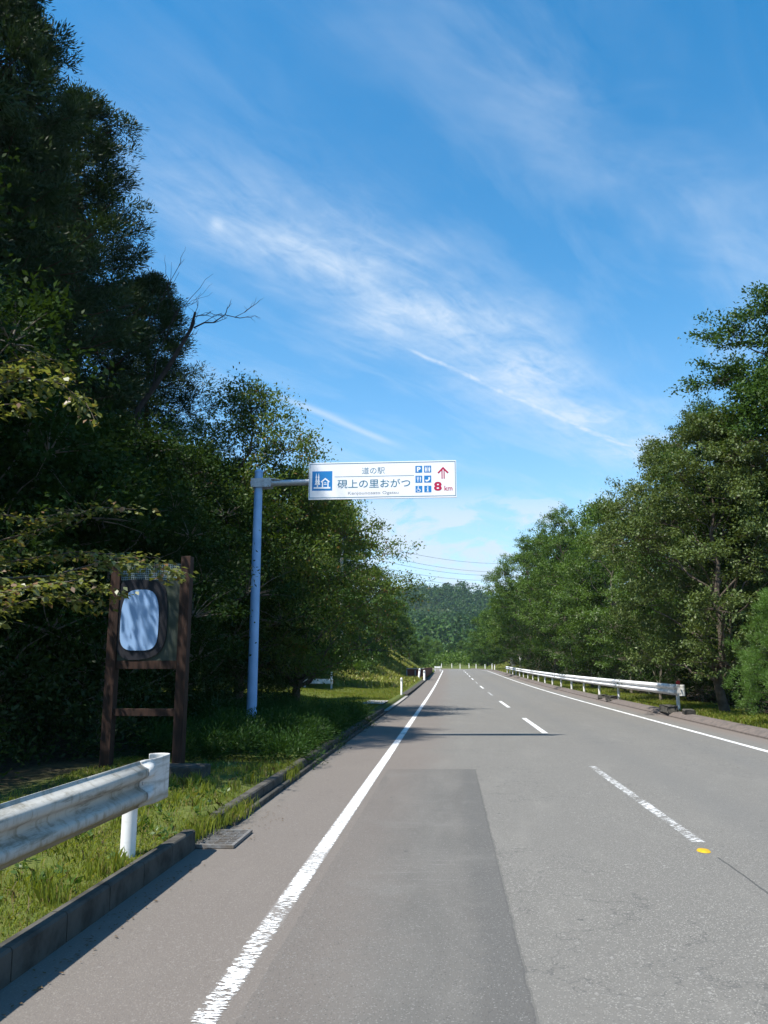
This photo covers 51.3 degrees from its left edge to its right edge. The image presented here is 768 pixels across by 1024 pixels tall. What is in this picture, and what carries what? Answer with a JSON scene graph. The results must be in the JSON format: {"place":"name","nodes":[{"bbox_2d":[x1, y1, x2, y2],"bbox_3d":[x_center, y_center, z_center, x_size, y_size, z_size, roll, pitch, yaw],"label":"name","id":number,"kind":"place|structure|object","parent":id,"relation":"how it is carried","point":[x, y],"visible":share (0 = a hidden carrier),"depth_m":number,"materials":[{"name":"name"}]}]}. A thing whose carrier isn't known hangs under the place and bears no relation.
{"place":"outdoors","nodes":[
{"label":"outdoors","id":0,"kind":"place"},
{"bbox_2d":[0,755,297,941],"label":"verge grass","id":1,"kind":"structure","parent":0,"point":[125,760],"depth_m":6.53,"materials":[{"name":"green plant"}]},
{"bbox_2d":[2,684,407,722],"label":"lawn grass","id":2,"kind":"structure","parent":0,"point":[384,691],"depth_m":39.72,"materials":[{"name":"green plant"}]},
{"bbox_2d":[0,668,767,1023],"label":"road","id":3,"kind":"structure","parent":0,"point":[488,858],"depth_m":5.62,"materials":[{"name":"grey asphalt"}]},
{"bbox_2d":[0,947,11,989],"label":"kerb","id":4,"kind":"structure","parent":3,"relation":"on","point":[5,961],"depth_m":4.01,"materials":[{"name":"concrete"}]},
{"bbox_2d":[0,912,66,982],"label":"kerb","id":5,"kind":"structure","parent":3,"relation":"on","point":[35,943],"depth_m":4.33,"materials":[{"name":"concrete"}]},
{"bbox_2d":[52,884,109,941],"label":"kerb","id":6,"kind":"structure","parent":3,"relation":"on","point":[84,910],"depth_m":4.92,"materials":[{"name":"concrete"}]},
{"bbox_2d":[97,862,143,910],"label":"kerb","id":7,"kind":"structure","parent":3,"relation":"on","point":[125,883],"depth_m":5.51,"materials":[{"name":"concrete"}]},
{"bbox_2d":[2,761,283,1015],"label":"leaf litter","id":8,"kind":"object","parent":3,"relation":"on","point":[119,912],"visible":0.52,"depth_m":5.07,"materials":[{"name":"brown plant"}]},
{"bbox_2d":[133,844,171,885],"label":"kerb","id":9,"kind":"structure","parent":3,"relation":"on","point":[157,861],"depth_m":6.10,"materials":[{"name":"concrete"}]},
{"bbox_2d":[162,829,194,865],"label":"kerb","id":10,"kind":"structure","parent":3,"relation":"on","point":[182,843],"depth_m":6.68,"materials":[{"name":"concrete"}]},
{"bbox_2d":[195,829,252,848],"bbox_3d":[-1.497,3.000,7.347,0.420,0.034,0.690,-1,-11,5],"label":"drain grate","id":11,"kind":"object","parent":3,"relation":"on","point":[228,838],"visible":0.82,"depth_m":7.29,"materials":[{"name":"metal"}]},
{"bbox_2d":[211,803,236,828],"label":"kerb","id":12,"kind":"structure","parent":3,"relation":"on","point":[222,814],"depth_m":7.93,"materials":[{"name":"concrete"}]},
{"bbox_2d":[229,809,248,825],"bbox_3d":[-1.496,3.253,8.287,0.065,0.236,0.586,-1,-11,5],"label":"kerb","id":13,"kind":"object","parent":3,"relation":"on","point":[236,822],"visible":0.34,"depth_m":8.18,"materials":[{"name":"concrete"}]},
{"bbox_2d":[228,794,250,812],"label":"kerb","id":14,"kind":"structure","parent":3,"relation":"on","point":[238,798],"depth_m":8.70,"materials":[{"name":"concrete"}]},
{"bbox_2d":[243,786,262,803],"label":"kerb","id":15,"kind":"structure","parent":3,"relation":"on","point":[258,790],"depth_m":9.26,"materials":[{"name":"concrete"}]},
{"bbox_2d":[256,779,273,795],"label":"kerb","id":16,"kind":"structure","parent":3,"relation":"on","point":[267,785],"depth_m":9.82,"materials":[{"name":"concrete"}]},
{"bbox_2d":[259,792,273,804],"bbox_3d":[-1.400,3.478,9.462,0.065,0.236,0.586,-1,-11,5],"label":"gutter edge","id":17,"kind":"object","parent":3,"relation":"on","point":[267,797],"visible":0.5,"depth_m":9.47,"materials":[{"name":"concrete"}]},
{"bbox_2d":[267,773,283,787],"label":"kerb","id":18,"kind":"structure","parent":3,"relation":"on","point":[278,778],"depth_m":10.40,"materials":[{"name":"concrete"}]},
{"bbox_2d":[270,785,283,796],"bbox_3d":[-1.351,3.591,10.050,0.065,0.236,0.586,-1,-11,5],"label":"gutter edge","id":19,"kind":"object","parent":3,"relation":"on","point":[278,789],"visible":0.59,"depth_m":10.04,"materials":[{"name":"concrete"}]},
{"bbox_2d":[191,671,442,1023],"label":"edge line","id":20,"kind":"object","parent":3,"relation":"on","point":[362,791],"visible":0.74,"depth_m":5.80,"materials":[{"name":"white paint"}]},
{"bbox_2d":[402,678,427,696],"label":"kerb","id":21,"kind":"structure","parent":3,"relation":"on","point":[408,692],"depth_m":51.16,"materials":[{"name":"concrete"}]},
{"bbox_2d":[471,668,767,739],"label":"kerb","id":22,"kind":"structure","parent":3,"relation":"on","point":[755,731],"depth_m":24.16,"materials":[{"name":"concrete"}]},
{"bbox_2d":[659,704,678,713],"bbox_3d":[9.190,6.361,25.808,0.376,0.269,1.188,-1,-11,7],"label":"kerb stone","id":23,"kind":"object","parent":22,"relation":"on","point":[667,708],"visible":0.9,"depth_m":25.36,"materials":[{"name":"concrete"}]},
{"bbox_2d":[491,672,767,751],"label":"edge line","id":24,"kind":"object","parent":3,"relation":"on","point":[662,722],"visible":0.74,"depth_m":21.32,"materials":[{"name":"white paint"}]},
{"bbox_2d":[591,766,704,841],"bbox_3d":[3.031,3.462,9.833,0.140,0.001,5.500,-1,-11,5],"label":"dash","id":25,"kind":"object","parent":3,"relation":"on","point":[659,812],"visible":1,"depth_m":8.85,"materials":[{"name":"white paint"}]},
{"bbox_2d":[0,632,767,942],"bbox_3d":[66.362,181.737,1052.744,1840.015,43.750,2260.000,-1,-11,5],"label":"ground","id":26,"kind":"structure","parent":0,"point":[34,773],"depth_m":10.75,"materials":[{"name":"green plant"}]},
{"bbox_2d":[0,213,17,258],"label":"cedar tree","id":27,"kind":"object","parent":26,"relation":"on","point":[3,237],"visible":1,"depth_m":18.97,"materials":[{"name":"green plant"}]},
{"bbox_2d":[0,23,57,340],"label":"cedar tree","id":28,"kind":"object","parent":26,"relation":"on","point":[3,99],"visible":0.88,"depth_m":15.95,"materials":[{"name":"green plant"}]},
{"bbox_2d":[0,394,100,660],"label":"understory tree","id":29,"kind":"object","parent":26,"relation":"on","point":[4,447],"visible":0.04,"depth_m":16.61,"materials":[{"name":"green plant"}]},
{"bbox_2d":[0,147,125,551],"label":"understory tree","id":30,"kind":"object","parent":26,"relation":"on","point":[21,334],"visible":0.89,"depth_m":10.87,"materials":[{"name":"green plant"}]},
{"bbox_2d":[0,0,136,511],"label":"cedar tree","id":31,"kind":"object","parent":26,"relation":"on","point":[37,214],"visible":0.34,"depth_m":21.95,"materials":[{"name":"green plant"}]},
{"bbox_2d":[0,0,150,513],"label":"cedar tree","id":32,"kind":"object","parent":26,"relation":"on","point":[58,259],"visible":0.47,"depth_m":22.26,"materials":[{"name":"green plant"}]},
{"bbox_2d":[0,753,169,870],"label":"guard rail","id":33,"kind":"object","parent":26,"relation":"on","point":[35,823],"visible":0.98,"depth_m":5.18,"materials":[{"name":"metal"}]},
{"bbox_2d":[40,204,134,410],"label":"cedar tree","id":34,"kind":"object","parent":26,"relation":"on","point":[83,318],"depth_m":33.01,"materials":[{"name":"green plant"}]},
{"bbox_2d":[0,347,197,628],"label":"maple tree","id":35,"kind":"object","parent":26,"relation":"on","point":[24,373],"visible":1,"depth_m":9.53,"materials":[{"name":"green plant"}]},
{"bbox_2d":[0,330,199,703],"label":"understory tree","id":36,"kind":"object","parent":26,"relation":"on","point":[45,455],"visible":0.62,"depth_m":13.01,"materials":[{"name":"green plant"}]},
{"bbox_2d":[0,371,215,734],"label":"understory tree","id":37,"kind":"object","parent":26,"relation":"on","point":[106,538],"visible":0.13,"depth_m":15.53,"materials":[{"name":"green plant"}]},
{"bbox_2d":[0,379,249,725],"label":"understory tree","id":38,"kind":"object","parent":26,"relation":"on","point":[125,421],"visible":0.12,"depth_m":18.33,"materials":[{"name":"green plant"}]},
{"bbox_2d":[0,432,264,742],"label":"understory tree","id":39,"kind":"object","parent":26,"relation":"on","point":[197,610],"visible":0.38,"depth_m":14.91,"materials":[{"name":"green plant"}]},
{"bbox_2d":[0,78,266,641],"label":"cedar tree","id":40,"kind":"object","parent":26,"relation":"on","point":[94,190],"visible":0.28,"depth_m":29.74,"materials":[{"name":"green plant"}]},
{"bbox_2d":[1,756,288,935],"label":"dead stems","id":41,"kind":"object","parent":26,"relation":"on","point":[218,803],"visible":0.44,"depth_m":6.93,"materials":[{"name":"beige plant"}]},
{"bbox_2d":[99,556,193,767],"bbox_3d":[-3.373,2.303,11.380,1.171,3.348,0.160,-1,-11,5],"label":"notice board","id":42,"kind":"object","parent":26,"relation":"on","point":[151,620],"visible":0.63,"depth_m":11.41,"materials":[{"name":"wood"}]},
{"bbox_2d":[0,616,311,784],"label":"undergrowth","id":43,"kind":"object","parent":26,"relation":"on","point":[145,703],"visible":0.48,"depth_m":12.93,"materials":[{"name":"green plant"}]},
{"bbox_2d":[83,267,235,564],"bbox_3d":[-9.135,-1.199,30.916,8.904,17.153,8.781,1,-11,-4],"label":"cedar tree","id":44,"kind":"object","parent":26,"relation":"on","point":[162,324],"visible":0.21,"depth_m":30.99,"materials":[{"name":"green plant"}]},
{"bbox_2d":[17,760,303,908],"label":"grass tufts","id":45,"kind":"object","parent":26,"relation":"on","point":[203,828],"visible":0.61,"depth_m":7.39,"materials":[{"name":"green plant"}]},
{"bbox_2d":[1,402,322,718],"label":"understory tree","id":46,"kind":"object","parent":26,"relation":"on","point":[152,452],"visible":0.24,"depth_m":20.50,"materials":[{"name":"green plant"}]},
{"bbox_2d":[95,252,259,697],"bbox_3d":[-6.216,-1.666,25.540,4.756,15.494,1.643,-1,-11,5],"label":"dead tree","id":47,"kind":"object","parent":26,"relation":"on","point":[147,396],"visible":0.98,"depth_m":25.91,"materials":[{"name":"brown wood"}]},
{"bbox_2d":[169,763,210,777],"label":"stone block","id":48,"kind":"structure","parent":26,"relation":"on","point":[185,769],"depth_m":10.40,"materials":[{"name":"concrete"}]},
{"bbox_2d":[123,437,276,663],"bbox_3d":[-6.401,1.954,24.896,5.952,8.800,5.840,-1,-11,5],"label":"broadleaf tree","id":49,"kind":"object","parent":26,"relation":"on","point":[229,472],"visible":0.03,"depth_m":24.43,"materials":[{"name":"green plant"}]},
{"bbox_2d":[89,430,342,691],"bbox_3d":[-5.483,1.737,22.342,7.956,8.338,7.457,8,-14,-37],"label":"understory tree","id":50,"kind":"object","parent":26,"relation":"on","point":[196,459],"visible":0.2,"depth_m":21.98,"materials":[{"name":"green plant"}]},
{"bbox_2d":[128,687,377,769],"bbox_3d":[-3.454,4.707,17.162,6.019,1.686,10.945,-1,-11,5],"label":"juniper groundcover","id":51,"kind":"object","parent":26,"relation":"on","point":[288,726],"visible":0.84,"depth_m":13.64,"materials":[{"name":"green plant"}]},
{"bbox_2d":[160,446,349,694],"bbox_3d":[-5.912,2.193,27.348,9.093,9.530,8.522,3,-11,-17],"label":"understory tree","id":52,"kind":"object","parent":26,"relation":"on","point":[295,627],"visible":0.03,"depth_m":26.88,"materials":[{"name":"green plant"}]},
{"bbox_2d":[130,362,393,702],"bbox_3d":[-4.583,0.742,25.323,8.710,11.654,9.116,-7,-13,31],"label":"cherry tree","id":53,"kind":"object","parent":26,"relation":"on","point":[250,418],"visible":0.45,"depth_m":24.93,"materials":[{"name":"green plant"}]},
{"bbox_2d":[228,625,389,686],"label":"bank shrubbery","id":54,"kind":"object","parent":26,"relation":"on","point":[367,664],"visible":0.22,"depth_m":65.18,"materials":[{"name":"green plant"}]},
{"bbox_2d":[303,672,332,687],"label":"rail","id":55,"kind":"object","parent":26,"relation":"on","point":[320,681],"visible":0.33,"depth_m":47.38,"materials":[{"name":"metal"}]},
{"bbox_2d":[261,502,375,684],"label":"broadleaf tree","id":56,"kind":"object","parent":26,"relation":"on","point":[324,626],"visible":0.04,"depth_m":50.37,"materials":[{"name":"green plant"}]},
{"bbox_2d":[266,464,371,586],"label":"broadleaf tree","id":57,"kind":"object","parent":26,"relation":"on","point":[366,557],"depth_m":81.41,"materials":[{"name":"green plant"}]},
{"bbox_2d":[284,493,382,621],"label":"broadleaf tree","id":58,"kind":"object","parent":26,"relation":"on","point":[350,569],"visible":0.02,"depth_m":73.70,"materials":[{"name":"green plant"}]},
{"bbox_2d":[220,447,449,701],"bbox_3d":[-3.250,2.417,28.050,9.392,9.255,9.814,-9,-14,40],"label":"cherry tree","id":59,"kind":"object","parent":26,"relation":"on","point":[363,583],"visible":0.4,"depth_m":27.64,"materials":[{"name":"green plant"}]},
{"bbox_2d":[296,547,374,643],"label":"cherry tree","id":60,"kind":"object","parent":26,"relation":"on","point":[339,600],"visible":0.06,"depth_m":64.09,"materials":[{"name":"green plant"}]},
{"bbox_2d":[246,460,456,716],"bbox_3d":[-0.714,1.989,17.044,4.583,6.220,0.440,-1,-11,5],"label":"road sign","id":61,"kind":"object","parent":26,"relation":"on","point":[381,480],"visible":0.94,"depth_m":17.36,"materials":[{"name":"metal"}]},
{"bbox_2d":[324,503,383,599],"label":"broadleaf tree","id":62,"kind":"object","parent":26,"relation":"on","point":[375,597],"depth_m":87.76,"materials":[{"name":"green plant"}]},
{"bbox_2d":[352,563,411,641],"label":"broadleaf tree","id":63,"kind":"object","parent":26,"relation":"on","point":[390,610],"visible":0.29,"depth_m":103.79,"materials":[{"name":"green plant"}]},
{"bbox_2d":[364,600,413,648],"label":"broadleaf tree","id":64,"kind":"object","parent":26,"relation":"on","point":[401,639],"visible":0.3,"depth_m":120.43,"materials":[{"name":"green plant"}]},
{"bbox_2d":[388,613,416,654],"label":"broadleaf tree","id":65,"kind":"object","parent":26,"relation":"on","point":[408,643],"visible":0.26,"depth_m":136.10,"materials":[{"name":"green plant"}]},
{"bbox_2d":[397,634,427,664],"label":"broadleaf tree","id":66,"kind":"object","parent":26,"relation":"on","point":[415,653],"visible":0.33,"depth_m":157.13,"materials":[{"name":"green plant"}]},
{"bbox_2d":[259,625,571,687],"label":"bank grass","id":67,"kind":"structure","parent":26,"relation":"on","point":[394,671],"depth_m":62.88,"materials":[{"name":"green plant"}]},
{"bbox_2d":[408,642,426,667],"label":"broadleaf tree","id":68,"kind":"object","parent":26,"relation":"on","point":[423,662],"visible":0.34,"depth_m":174.79,"materials":[{"name":"green plant"}]},
{"bbox_2d":[406,667,431,678],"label":"barrier","id":69,"kind":"object","parent":26,"relation":"on","point":[413,671],"visible":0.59,"depth_m":75.51,"materials":[{"name":"concrete"}]},
{"bbox_2d":[419,641,435,662],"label":"broadleaf tree","id":70,"kind":"object","parent":26,"relation":"on","point":[424,646],"visible":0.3,"depth_m":201.39,"materials":[{"name":"green plant"}]},
{"bbox_2d":[430,641,444,655],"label":"broadleaf tree","id":71,"kind":"object","parent":26,"relation":"on","point":[436,646],"visible":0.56,"depth_m":218.11,"materials":[{"name":"green plant"}]},
{"bbox_2d":[406,649,503,667],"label":"bank shrubbery","id":72,"kind":"object","parent":26,"relation":"on","point":[456,658],"visible":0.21,"depth_m":190.73,"materials":[{"name":"green plant"}]},
{"bbox_2d":[463,627,490,665],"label":"broadleaf tree","id":73,"kind":"object","parent":26,"relation":"on","point":[469,650],"visible":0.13,"depth_m":185.14,"materials":[{"name":"green plant"}]},
{"bbox_2d":[464,608,496,665],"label":"broadleaf tree","id":74,"kind":"object","parent":26,"relation":"on","point":[476,633],"visible":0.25,"depth_m":174.25,"materials":[{"name":"green plant"}]},
{"bbox_2d":[467,613,508,664],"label":"broadleaf tree","id":75,"kind":"object","parent":26,"relation":"on","point":[487,656],"visible":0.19,"depth_m":160.36,"materials":[{"name":"green plant"}]},
{"bbox_2d":[473,589,523,661],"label":"broadleaf tree","id":76,"kind":"object","parent":26,"relation":"on","point":[486,615],"visible":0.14,"depth_m":146.76,"materials":[{"name":"green plant"}]},
{"bbox_2d":[479,599,522,662],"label":"broadleaf tree","id":77,"kind":"object","parent":26,"relation":"on","point":[484,643],"visible":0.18,"depth_m":125.29,"materials":[{"name":"green plant"}]},
{"bbox_2d":[480,532,559,675],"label":"broadleaf tree","id":78,"kind":"object","parent":26,"relation":"on","point":[502,628],"visible":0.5,"depth_m":90.24,"materials":[{"name":"green plant"}]},
{"bbox_2d":[494,600,553,669],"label":"understory tree","id":79,"kind":"object","parent":26,"relation":"on","point":[511,661],"visible":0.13,"depth_m":98.01,"materials":[{"name":"green plant"}]},
{"bbox_2d":[505,529,554,646],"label":"broadleaf tree","id":80,"kind":"object","parent":26,"relation":"on","point":[530,567],"visible":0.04,"depth_m":113.72,"materials":[{"name":"green plant"}]},
{"bbox_2d":[501,613,560,670],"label":"understory tree","id":81,"kind":"object","parent":26,"relation":"on","point":[517,641],"visible":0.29,"depth_m":81.77,"materials":[{"name":"green plant"}]},
{"bbox_2d":[505,501,607,680],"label":"broadleaf tree","id":82,"kind":"object","parent":26,"relation":"on","point":[547,572],"visible":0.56,"depth_m":68.75,"materials":[{"name":"green plant"}]},
{"bbox_2d":[514,600,600,679],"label":"understory tree","id":83,"kind":"object","parent":26,"relation":"on","point":[527,648],"visible":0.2,"depth_m":72.03,"materials":[{"name":"green plant"}]},
{"bbox_2d":[503,544,619,664],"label":"broadleaf tree","id":84,"kind":"object","parent":26,"relation":"on","point":[552,561],"visible":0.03,"depth_m":93.77,"materials":[{"name":"green plant"}]},
{"bbox_2d":[533,584,608,683],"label":"understory tree","id":85,"kind":"object","parent":26,"relation":"on","point":[555,614],"visible":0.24,"depth_m":60.04,"materials":[{"name":"green plant"}]},
{"bbox_2d":[529,573,641,687],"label":"understory tree","id":86,"kind":"object","parent":26,"relation":"on","point":[581,640],"visible":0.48,"depth_m":51.34,"materials":[{"name":"green plant"}]},
{"bbox_2d":[530,494,640,670],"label":"broadleaf tree","id":87,"kind":"object","parent":26,"relation":"on","point":[587,510],"visible":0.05,"depth_m":79.38,"materials":[{"name":"green plant"}]},
{"bbox_2d":[506,666,684,710],"bbox_3d":[12.743,13.334,64.935,0.223,1.558,80.807,-1,-11,5],"label":"guard rail","id":88,"kind":"object","parent":26,"relation":"on","point":[678,691],"visible":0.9,"depth_m":35.28,"materials":[{"name":"metal"}]},
{"bbox_2d":[553,496,660,679],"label":"broadleaf tree","id":89,"kind":"object","parent":26,"relation":"on","point":[582,562],"visible":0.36,"depth_m":50.89,"materials":[{"name":"green plant"}]},
{"bbox_2d":[573,568,665,692],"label":"understory tree","id":90,"kind":"object","parent":26,"relation":"on","point":[602,612],"visible":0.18,"depth_m":42.94,"materials":[{"name":"green plant"}]},
{"bbox_2d":[582,505,686,681],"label":"broadleaf tree","id":91,"kind":"object","parent":26,"relation":"on","point":[607,576],"visible":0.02,"depth_m":61.47,"materials":[{"name":"green plant"}]},
{"bbox_2d":[513,654,767,713],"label":"undergrowth","id":92,"kind":"object","parent":26,"relation":"on","point":[623,675],"visible":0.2,"depth_m":41.42,"materials":[{"name":"green plant"}]},
{"bbox_2d":[588,570,716,698],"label":"understory tree","id":93,"kind":"object","parent":26,"relation":"on","point":[653,668],"visible":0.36,"depth_m":34.76,"materials":[{"name":"green plant"}]},
{"bbox_2d":[584,433,760,697],"bbox_3d":[13.273,2.387,36.834,7.690,12.674,8.213,5,-12,-22],"label":"broadleaf tree","id":94,"kind":"object","parent":26,"relation":"on","point":[639,495],"visible":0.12,"depth_m":36.79,"materials":[{"name":"green plant"}]},
{"bbox_2d":[586,401,767,711],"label":"broadleaf tree","id":95,"kind":"object","parent":26,"relation":"on","point":[721,607],"visible":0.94,"depth_m":25.76,"materials":[{"name":"green plant"}]},
{"bbox_2d":[629,393,767,704],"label":"broadleaf tree","id":96,"kind":"object","parent":26,"relation":"on","point":[701,529],"visible":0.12,"depth_m":30.68,"materials":[{"name":"green plant"}]},
{"bbox_2d":[649,584,751,702],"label":"understory tree","id":97,"kind":"object","parent":26,"relation":"on","point":[689,687],"visible":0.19,"depth_m":31.37,"materials":[{"name":"green plant"}]},
{"bbox_2d":[664,280,767,565],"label":"broadleaf tree","id":98,"kind":"object","parent":26,"relation":"on","point":[738,373],"visible":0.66,"depth_m":27.15,"materials":[{"name":"green plant"}]},
{"bbox_2d":[680,584,767,706],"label":"understory tree","id":99,"kind":"object","parent":26,"relation":"on","point":[707,669],"visible":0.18,"depth_m":29.26,"materials":[{"name":"green plant"}]},
{"bbox_2d":[723,587,767,717],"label":"pine sapling","id":100,"kind":"object","parent":26,"relation":"on","point":[749,653],"visible":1,"depth_m":19.68,"materials":[{"name":"green plant"}]},
{"bbox_2d":[0,0,767,594],"label":"sky","id":101,"kind":"structure","parent":0,"point":[484,236],"materials":[{"name":"blue"}]},
{"bbox_2d":[367,597,488,653],"bbox_3d":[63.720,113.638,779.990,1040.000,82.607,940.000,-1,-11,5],"label":"hill","id":102,"kind":"structure","parent":0,"point":[424,606],"depth_m":739.28,"materials":[{"name":"green plant"}]},
{"bbox_2d":[353,580,501,659],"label":"hill forest","id":103,"kind":"object","parent":102,"relation":"on","point":[433,626],"visible":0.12,"depth_m":651.69,"materials":[{"name":"green plant"}]},
{"bbox_2d":[506,672,767,728],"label":"verge grass","id":104,"kind":"structure","parent":0,"point":[738,715],"depth_m":29.06,"materials":[{"name":"green plant"}]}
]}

